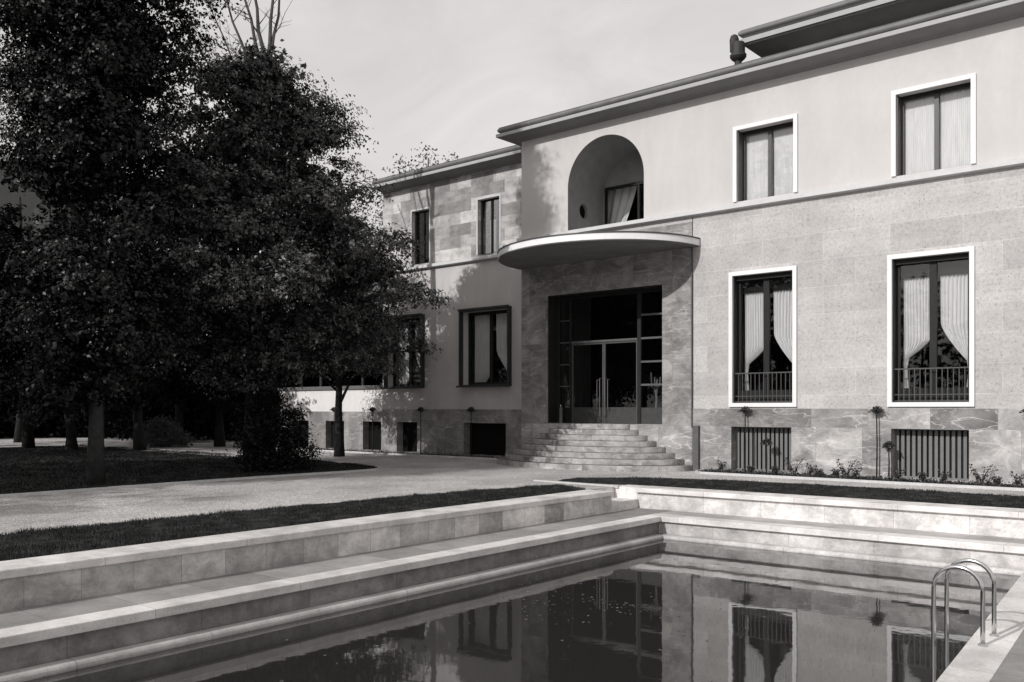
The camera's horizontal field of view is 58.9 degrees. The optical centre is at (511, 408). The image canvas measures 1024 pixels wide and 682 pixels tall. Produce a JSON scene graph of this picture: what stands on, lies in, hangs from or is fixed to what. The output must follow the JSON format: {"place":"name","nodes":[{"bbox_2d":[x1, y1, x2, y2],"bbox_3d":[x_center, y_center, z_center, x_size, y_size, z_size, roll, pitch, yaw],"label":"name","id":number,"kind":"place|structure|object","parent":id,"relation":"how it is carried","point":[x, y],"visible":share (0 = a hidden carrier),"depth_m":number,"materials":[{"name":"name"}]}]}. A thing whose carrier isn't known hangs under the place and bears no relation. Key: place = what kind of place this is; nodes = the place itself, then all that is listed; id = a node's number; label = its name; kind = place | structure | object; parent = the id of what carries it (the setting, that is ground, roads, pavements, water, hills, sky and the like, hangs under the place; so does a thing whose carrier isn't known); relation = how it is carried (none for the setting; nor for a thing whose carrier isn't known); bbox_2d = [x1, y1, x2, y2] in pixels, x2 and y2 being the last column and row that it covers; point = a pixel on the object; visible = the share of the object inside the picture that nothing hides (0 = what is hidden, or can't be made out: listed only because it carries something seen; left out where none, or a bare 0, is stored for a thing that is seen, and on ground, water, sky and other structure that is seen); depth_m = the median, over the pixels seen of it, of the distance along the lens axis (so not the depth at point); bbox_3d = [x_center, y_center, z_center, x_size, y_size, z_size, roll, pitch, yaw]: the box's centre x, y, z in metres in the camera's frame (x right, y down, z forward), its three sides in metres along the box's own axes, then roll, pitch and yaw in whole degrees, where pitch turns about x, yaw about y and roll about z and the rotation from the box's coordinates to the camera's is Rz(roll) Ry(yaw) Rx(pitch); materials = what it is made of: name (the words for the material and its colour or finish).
{"place":"outdoors","nodes":[
{"label":"outdoors","id":0,"kind":"place"},
{"bbox_2d":[0,152,86,368],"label":"distant house","id":1,"kind":"structure","parent":0,"point":[31,200],"depth_m":62.00,"materials":[{"name":"grey paint"}]},
{"bbox_2d":[33,208,49,234],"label":"window","id":2,"kind":"structure","parent":1,"relation":"in","point":[37,211],"depth_m":61.94,"materials":[{"name":"grey glass"}]},
{"bbox_2d":[0,441,235,456],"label":"path","id":3,"kind":"structure","parent":0,"point":[59,443],"depth_m":42.79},
{"bbox_2d":[0,444,377,493],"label":"lawn","id":4,"kind":"structure","parent":0,"point":[169,472],"depth_m":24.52,"materials":[{"name":"plant"}]},
{"bbox_2d":[0,209,41,418],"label":"background tree","id":5,"kind":"object","parent":4,"relation":"on","point":[3,410],"visible":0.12,"depth_m":37.87,"materials":[{"name":"black plant"}]},
{"bbox_2d":[0,272,127,449],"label":"background tree","id":6,"kind":"object","parent":4,"relation":"on","point":[71,443],"visible":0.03,"depth_m":36.70,"materials":[{"name":"black plant"}]},
{"bbox_2d":[0,0,251,484],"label":"evergreen tree","id":7,"kind":"object","parent":4,"relation":"on","point":[99,71],"visible":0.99,"depth_m":19.34,"materials":[{"name":"black plant"}]},
{"bbox_2d":[73,247,214,450],"bbox_3d":[-15.147,-2.821,36.825,6.946,9.242,7.427,0,0,-11],"label":"background tree","id":8,"kind":"object","parent":4,"relation":"on","point":[161,384],"visible":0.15,"depth_m":36.83,"materials":[{"name":"black plant"}]},
{"bbox_2d":[31,34,454,468],"bbox_3d":[-7.158,-4.240,25.640,11.066,12.041,11.401,0,0,-16],"label":"broadleaf tree","id":9,"kind":"object","parent":4,"relation":"on","point":[341,282],"visible":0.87,"depth_m":24.02,"materials":[{"name":"black plant"}]},
{"bbox_2d":[194,0,291,461],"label":"bare tree","id":10,"kind":"object","parent":4,"relation":"on","point":[271,38],"visible":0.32,"depth_m":28.98,"materials":[{"name":"grey plant"}]},
{"bbox_2d":[211,379,330,472],"bbox_3d":[-6.663,0.467,24.864,3.104,2.530,2.996,0,0,41],"label":"round bush","id":11,"kind":"object","parent":4,"relation":"on","point":[287,449],"visible":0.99,"depth_m":24.49,"materials":[{"name":"black plant"}]},
{"bbox_2d":[0,0,842,532],"label":"sky","id":12,"kind":"structure","parent":0,"point":[443,75],"materials":[{"name":"white"}]},
{"bbox_2d":[0,435,1023,534],"bbox_3d":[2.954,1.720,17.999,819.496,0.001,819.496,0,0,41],"label":"ground","id":13,"kind":"structure","parent":0,"point":[398,475],"depth_m":19.77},
{"bbox_2d":[0,274,18,408],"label":"background tree","id":14,"kind":"object","parent":13,"relation":"on","point":[9,397],"visible":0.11,"depth_m":40.36,"materials":[{"name":"black plant"}]},
{"bbox_2d":[0,222,46,442],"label":"background tree","id":15,"kind":"object","parent":13,"relation":"on","point":[18,434],"visible":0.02,"depth_m":45.76,"materials":[{"name":"black plant"}]},
{"bbox_2d":[0,127,79,447],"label":"background tree","id":16,"kind":"object","parent":13,"relation":"on","point":[28,437],"visible":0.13,"depth_m":37.82,"materials":[{"name":"black plant"}]},
{"bbox_2d":[0,378,112,437],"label":"shrub","id":17,"kind":"object","parent":13,"relation":"on","point":[54,427],"visible":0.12,"depth_m":53.51,"materials":[{"name":"black plant"}]},
{"bbox_2d":[73,381,130,438],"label":"background tree","id":18,"kind":"object","parent":13,"relation":"on","point":[105,429],"depth_m":51.95,"materials":[{"name":"black plant"}]},
{"bbox_2d":[59,376,201,437],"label":"shrub","id":19,"kind":"object","parent":13,"relation":"on","point":[110,418],"visible":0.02,"depth_m":52.77,"materials":[{"name":"black plant"}]},
{"bbox_2d":[128,414,197,446],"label":"shrub","id":20,"kind":"object","parent":13,"relation":"on","point":[164,432],"visible":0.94,"depth_m":40.43,"materials":[{"name":"black plant"}]},
{"bbox_2d":[125,241,242,433],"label":"background tree","id":21,"kind":"object","parent":13,"relation":"on","point":[178,415],"visible":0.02,"depth_m":45.81,"materials":[{"name":"black plant"}]},
{"bbox_2d":[0,444,380,497],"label":"kerb","id":22,"kind":"structure","parent":13,"relation":"on","point":[145,485],"depth_m":21.01,"materials":[{"name":"stone"}]},
{"bbox_2d":[108,367,276,440],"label":"shrub","id":23,"kind":"object","parent":13,"relation":"on","point":[190,419],"visible":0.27,"depth_m":48.01,"materials":[{"name":"black plant"}]},
{"bbox_2d":[143,250,278,446],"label":"background tree","id":24,"kind":"object","parent":13,"relation":"on","point":[219,433],"visible":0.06,"depth_m":40.22,"materials":[{"name":"black plant"}]},
{"bbox_2d":[0,484,584,560],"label":"grass verge","id":25,"kind":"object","parent":13,"relation":"on","point":[255,520],"depth_m":13.19,"materials":[{"name":"plant"}]},
{"bbox_2d":[283,238,442,456],"bbox_3d":[-5.776,-2.458,32.652,6.585,8.483,6.608,0,0,41],"label":"young tree","id":26,"kind":"object","parent":13,"relation":"on","point":[365,338],"visible":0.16,"depth_m":32.49,"materials":[{"name":"black plant"}]},
{"bbox_2d":[276,448,496,459],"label":"kerb","id":27,"kind":"structure","parent":13,"relation":"on","point":[412,454],"depth_m":32.95,"materials":[{"name":"stone"}]},
{"bbox_2d":[362,153,416,231],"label":"tree","id":28,"kind":"object","parent":13,"relation":"on","point":[381,212],"visible":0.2,"depth_m":44.85,"materials":[{"name":"black plant"}]},
{"bbox_2d":[402,142,438,169],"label":"tree","id":29,"kind":"object","parent":13,"relation":"on","point":[427,164],"visible":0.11,"depth_m":44.88,"materials":[{"name":"grey plant"}]},
{"bbox_2d":[437,151,458,162],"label":"tree","id":30,"kind":"object","parent":13,"relation":"on","point":[457,156],"visible":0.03,"depth_m":44.94,"materials":[{"name":"grey plant"}]},
{"bbox_2d":[0,485,1023,681],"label":"swimming pool","id":31,"kind":"structure","parent":13,"relation":"in","point":[64,612],"depth_m":12.86,"materials":[{"name":"stone"}]},
{"bbox_2d":[23,539,1019,681],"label":"water","id":32,"kind":"structure","parent":31,"relation":"in","point":[868,621],"depth_m":10.47,"materials":[{"name":"grey liquid"}]},
{"bbox_2d":[931,558,998,646],"bbox_3d":[4.902,2.418,9.838,0.591,1.523,0.634,0,0,41],"label":"pool ladder","id":33,"kind":"object","parent":31,"relation":"attached to","point":[949,569],"visible":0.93,"depth_m":9.77,"materials":[{"name":"silver metal"}]},
{"bbox_2d":[533,480,619,487],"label":"kerb","id":34,"kind":"structure","parent":13,"relation":"on","point":[615,486],"depth_m":20.58,"materials":[{"name":"stone"}]},
{"bbox_2d":[278,0,1023,484],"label":"villa","id":35,"kind":"object","parent":13,"relation":"on","point":[802,236],"visible":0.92,"depth_m":24.36,"materials":[{"name":"stone"}]},
{"bbox_2d":[381,313,424,388],"bbox_3d":[-3.926,-1.740,34.613,2.270,3.600,0.840,0,0,41],"label":"window","id":36,"kind":"structure","parent":35,"relation":"in","point":[407,360],"depth_m":34.67,"materials":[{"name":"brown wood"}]},
{"bbox_2d":[411,206,430,264],"bbox_3d":[-3.346,-6.445,33.992,1.060,2.070,0.250,0,0,41],"label":"window","id":37,"kind":"structure","parent":35,"relation":"in","point":[423,218],"depth_m":34.02,"materials":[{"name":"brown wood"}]},
{"bbox_2d":[456,304,511,387],"bbox_3d":[-0.779,-1.740,31.924,2.510,3.600,0.840,0,0,41],"label":"window","id":38,"kind":"structure","parent":35,"relation":"in","point":[484,324],"depth_m":32.23,"materials":[{"name":"grey wood"}]},
{"bbox_2d":[476,194,500,254],"bbox_3d":[-0.707,-6.415,31.816,1.140,2.010,0.369,0,0,41],"label":"window","id":39,"kind":"structure","parent":35,"relation":"in","point":[487,206],"depth_m":31.96,"materials":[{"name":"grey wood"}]},
{"bbox_2d":[564,375,568,407],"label":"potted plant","id":40,"kind":"object","parent":35,"relation":"in","point":[565,384],"visible":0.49,"depth_m":28.80,"materials":[{"name":"plant"}]},
{"bbox_2d":[572,342,603,422],"bbox_3d":[2.318,-0.790,27.979,1.205,2.460,0.154,0,0,41],"label":"door","id":41,"kind":"structure","parent":35,"relation":"in","point":[579,414],"depth_m":27.95,"materials":[{"name":"grey metal"}]},
{"bbox_2d":[604,340,636,422],"bbox_3d":[3.242,-0.790,27.189,1.205,2.460,0.154,0,0,41],"label":"door","id":42,"kind":"structure","parent":35,"relation":"in","point":[611,414],"depth_m":27.27,"materials":[{"name":"grey metal"}]},
{"bbox_2d":[605,181,643,224],"bbox_3d":[3.987,-6.330,28.857,3.060,1.700,0.610,0,0,41],"label":"balcony door","id":43,"kind":"structure","parent":35,"relation":"in","point":[618,202],"depth_m":29.45,"materials":[{"name":"grey wood"}]},
{"bbox_2d":[651,372,660,407],"bbox_3d":[4.238,-0.308,26.689,0.299,1.515,0.299,0,0,-1],"label":"potted plant","id":44,"kind":"object","parent":35,"relation":"in","point":[655,388],"visible":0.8,"depth_m":26.66,"materials":[{"name":"plant"}]},
{"bbox_2d":[730,34,746,64],"bbox_3d":[6.362,-9.720,25.557,0.480,1.680,0.453,0,0,41],"label":"roof vent","id":45,"kind":"object","parent":35,"relation":"on","point":[738,54],"visible":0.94,"depth_m":25.42,"materials":[{"name":"metal"}]},
{"bbox_2d":[728,265,796,406],"bbox_3d":[6.723,-1.850,23.978,1.890,3.610,0.588,0,0,41],"label":"window","id":46,"kind":"structure","parent":35,"relation":"in","point":[756,289],"depth_m":24.05,"materials":[{"name":"white wood"}]},
{"bbox_2d":[733,113,797,201],"bbox_3d":[6.746,-6.532,23.897,1.790,2.005,0.485,0,0,41],"label":"window","id":47,"kind":"structure","parent":35,"relation":"in","point":[755,147],"depth_m":24.11,"materials":[{"name":"white wood"}]},
{"bbox_2d":[887,246,974,406],"bbox_3d":[9.878,-1.855,21.282,1.910,3.620,0.588,0,0,41],"label":"window","id":48,"kind":"structure","parent":35,"relation":"in","point":[956,272],"depth_m":21.32,"materials":[{"name":"white wood"}]},
{"bbox_2d":[891,73,975,176],"bbox_3d":[9.893,-6.547,21.208,1.850,2.035,0.485,0,0,41],"label":"window","id":49,"kind":"structure","parent":35,"relation":"in","point":[936,129],"depth_m":21.33,"materials":[{"name":"white wood"}]},
{"bbox_2d":[559,476,1023,508],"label":"grass verge","id":50,"kind":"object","parent":13,"relation":"on","point":[842,491],"depth_m":18.53,"materials":[{"name":"plant"}]},
{"bbox_2d":[706,470,997,486],"bbox_3d":[10.901,1.690,19.409,15.650,0.001,0.990,0,0,41],"label":"flower bed","id":51,"kind":"object","parent":13,"relation":"on","point":[869,479],"visible":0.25,"depth_m":21.32,"materials":[{"name":"soil"}]},
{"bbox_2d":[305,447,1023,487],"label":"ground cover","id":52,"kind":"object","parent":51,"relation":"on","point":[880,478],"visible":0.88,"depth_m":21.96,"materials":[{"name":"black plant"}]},
{"bbox_2d":[717,460,726,471],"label":"bedding shrub","id":53,"kind":"object","parent":51,"relation":"on","point":[721,466],"visible":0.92,"depth_m":24.05,"materials":[{"name":"grey plant"}]},
{"bbox_2d":[737,406,753,470],"bbox_3d":[6.173,0.811,23.934,0.436,1.758,0.311,0,0,41],"label":"topiary standard","id":54,"kind":"object","parent":51,"relation":"on","point":[744,409],"visible":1,"depth_m":23.92,"materials":[{"name":"black plant"}]},
{"bbox_2d":[745,465,755,472],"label":"bedding shrub","id":55,"kind":"object","parent":51,"relation":"on","point":[749,468],"visible":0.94,"depth_m":23.56,"materials":[{"name":"black plant"}]},
{"bbox_2d":[760,438,772,470],"bbox_3d":[6.629,1.227,23.552,0.292,0.927,0.375,0,0,41],"label":"topiary standard","id":56,"kind":"object","parent":51,"relation":"on","point":[766,442],"visible":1,"depth_m":23.52,"materials":[{"name":"black plant"}]},
{"bbox_2d":[769,466,779,473],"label":"bedding shrub","id":57,"kind":"object","parent":51,"relation":"on","point":[774,468],"visible":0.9,"depth_m":23.17,"materials":[{"name":"black plant"}]},
{"bbox_2d":[784,457,805,472],"bbox_3d":[7.145,1.459,22.851,0.551,0.467,0.225,0,0,16],"label":"bedding shrub","id":58,"kind":"object","parent":51,"relation":"on","point":[791,469],"visible":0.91,"depth_m":22.83,"materials":[{"name":"grey plant"}]},
{"bbox_2d":[806,463,816,474],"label":"bedding shrub","id":59,"kind":"object","parent":51,"relation":"on","point":[811,469],"visible":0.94,"depth_m":22.59,"materials":[{"name":"grey plant"}]},
{"bbox_2d":[813,468,823,476],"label":"bedding shrub","id":60,"kind":"object","parent":51,"relation":"on","point":[819,472],"visible":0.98,"depth_m":22.28,"materials":[{"name":"grey plant"}]},
{"bbox_2d":[830,468,840,475],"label":"bedding shrub","id":61,"kind":"object","parent":51,"relation":"on","point":[836,472],"visible":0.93,"depth_m":22.21,"materials":[{"name":"grey plant"}]},
{"bbox_2d":[836,459,858,474],"bbox_3d":[8.192,1.459,22.122,0.551,0.467,0.225,0,0,16],"label":"bedding shrub","id":62,"kind":"object","parent":51,"relation":"on","point":[847,472],"visible":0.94,"depth_m":22.12,"materials":[{"name":"grey plant"}]},
{"bbox_2d":[850,465,862,477],"bbox_3d":[8.228,1.525,21.717,0.344,0.334,0.229,0,0,41],"label":"bedding shrub","id":63,"kind":"object","parent":51,"relation":"on","point":[854,474],"visible":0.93,"depth_m":21.68,"materials":[{"name":"grey plant"}]},
{"bbox_2d":[868,406,882,477],"bbox_3d":[8.758,0.811,21.725,0.436,1.758,0.311,0,0,41],"label":"topiary standard","id":64,"kind":"object","parent":51,"relation":"on","point":[876,410],"visible":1,"depth_m":21.71,"materials":[{"name":"black plant"}]},
{"bbox_2d":[882,441,895,478],"bbox_3d":[8.971,1.227,21.552,0.292,0.927,0.375,0,0,41],"label":"topiary standard","id":65,"kind":"object","parent":51,"relation":"on","point":[889,444],"visible":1,"depth_m":21.53,"materials":[{"name":"black plant"}]},
{"bbox_2d":[892,467,905,479],"bbox_3d":[8.993,1.525,21.104,0.344,0.334,0.229,0,0,41],"label":"bedding shrub","id":66,"kind":"object","parent":51,"relation":"on","point":[899,475],"visible":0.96,"depth_m":21.07,"materials":[{"name":"grey plant"}]},
{"bbox_2d":[916,472,927,481],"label":"bedding shrub","id":67,"kind":"object","parent":51,"relation":"on","point":[922,476],"visible":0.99,"depth_m":20.92,"materials":[{"name":"black plant"}]},
{"bbox_2d":[937,469,951,483],"bbox_3d":[9.732,1.525,20.430,0.344,0.334,0.229,0,0,41],"label":"bedding shrub","id":68,"kind":"object","parent":51,"relation":"on","point":[943,478],"visible":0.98,"depth_m":20.39,"materials":[{"name":"grey plant"}]},
{"bbox_2d":[969,464,994,481],"bbox_3d":[10.461,1.459,20.159,0.551,0.467,0.225,0,0,16],"label":"bedding shrub","id":69,"kind":"object","parent":51,"relation":"on","point":[985,476],"visible":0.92,"depth_m":20.14,"materials":[{"name":"grey plant"}]},
{"bbox_2d":[989,475,1002,484],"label":"bedding shrub","id":70,"kind":"object","parent":51,"relation":"on","point":[998,480],"visible":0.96,"depth_m":19.74,"materials":[{"name":"grey plant"}]},
{"bbox_2d":[1010,471,1023,485],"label":"bedding shrub","id":71,"kind":"object","parent":51,"relation":"on","point":[1016,482],"visible":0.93,"depth_m":19.57,"materials":[{"name":"grey plant"}]},
{"bbox_2d":[695,469,1023,490],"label":"kerb","id":72,"kind":"structure","parent":13,"relation":"on","point":[880,482],"depth_m":21.02,"materials":[{"name":"stone"}]},
{"bbox_2d":[559,405,562,422],"bbox_3d":[1.530,0.165,28.384,0.110,0.570,0.110,0,0,41],"label":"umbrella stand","id":73,"kind":"object","parent":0,"point":[560,414],"visible":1,"depth_m":28.36,"materials":[{"name":"metal"}]},
{"bbox_2d":[286,548,838,670],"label":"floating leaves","id":74,"kind":"object","parent":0,"point":[611,601],"visible":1,"depth_m":12.02,"materials":[{"name":"plant"}]},
{"bbox_2d":[990,630,1023,681],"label":"pavement","id":75,"kind":"structure","parent":0,"point":[1011,668],"depth_m":8.74,"materials":[{"name":"grey stone"}]},
{"label":"flower bed","id":76,"kind":"structure","parent":0,"visible":0},
{"bbox_2d":[330,407,334,448],"bbox_3d":[-7.222,0.811,36.920,0.436,1.758,0.311,0,0,41],"label":"topiary standard","id":77,"kind":"object","parent":76,"relation":"on","point":[333,409],"visible":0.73,"depth_m":36.92,"materials":[{"name":"grey plant"}]},
{"bbox_2d":[369,407,376,450],"bbox_3d":[-5.412,0.811,35.374,0.436,1.758,0.311,0,0,41],"label":"topiary standard","id":78,"kind":"object","parent":76,"relation":"on","point":[372,409],"visible":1,"depth_m":35.36,"materials":[{"name":"black plant"}]},
{"label":"flower bed","id":79,"kind":"structure","parent":0,"visible":0},
{"bbox_2d":[417,407,423,451],"bbox_3d":[-3.358,0.811,33.592,0.436,1.758,0.311,0,0,41],"label":"topiary standard","id":80,"kind":"object","parent":79,"relation":"on","point":[420,409],"visible":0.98,"depth_m":33.58,"materials":[{"name":"black plant"}]},
{"bbox_2d":[467,407,475,456],"bbox_3d":[-1.419,0.811,31.935,0.436,1.758,0.311,0,0,41],"label":"topiary standard","id":81,"kind":"object","parent":79,"relation":"on","point":[471,410],"visible":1,"depth_m":31.92,"materials":[{"name":"black plant"}]}
]}

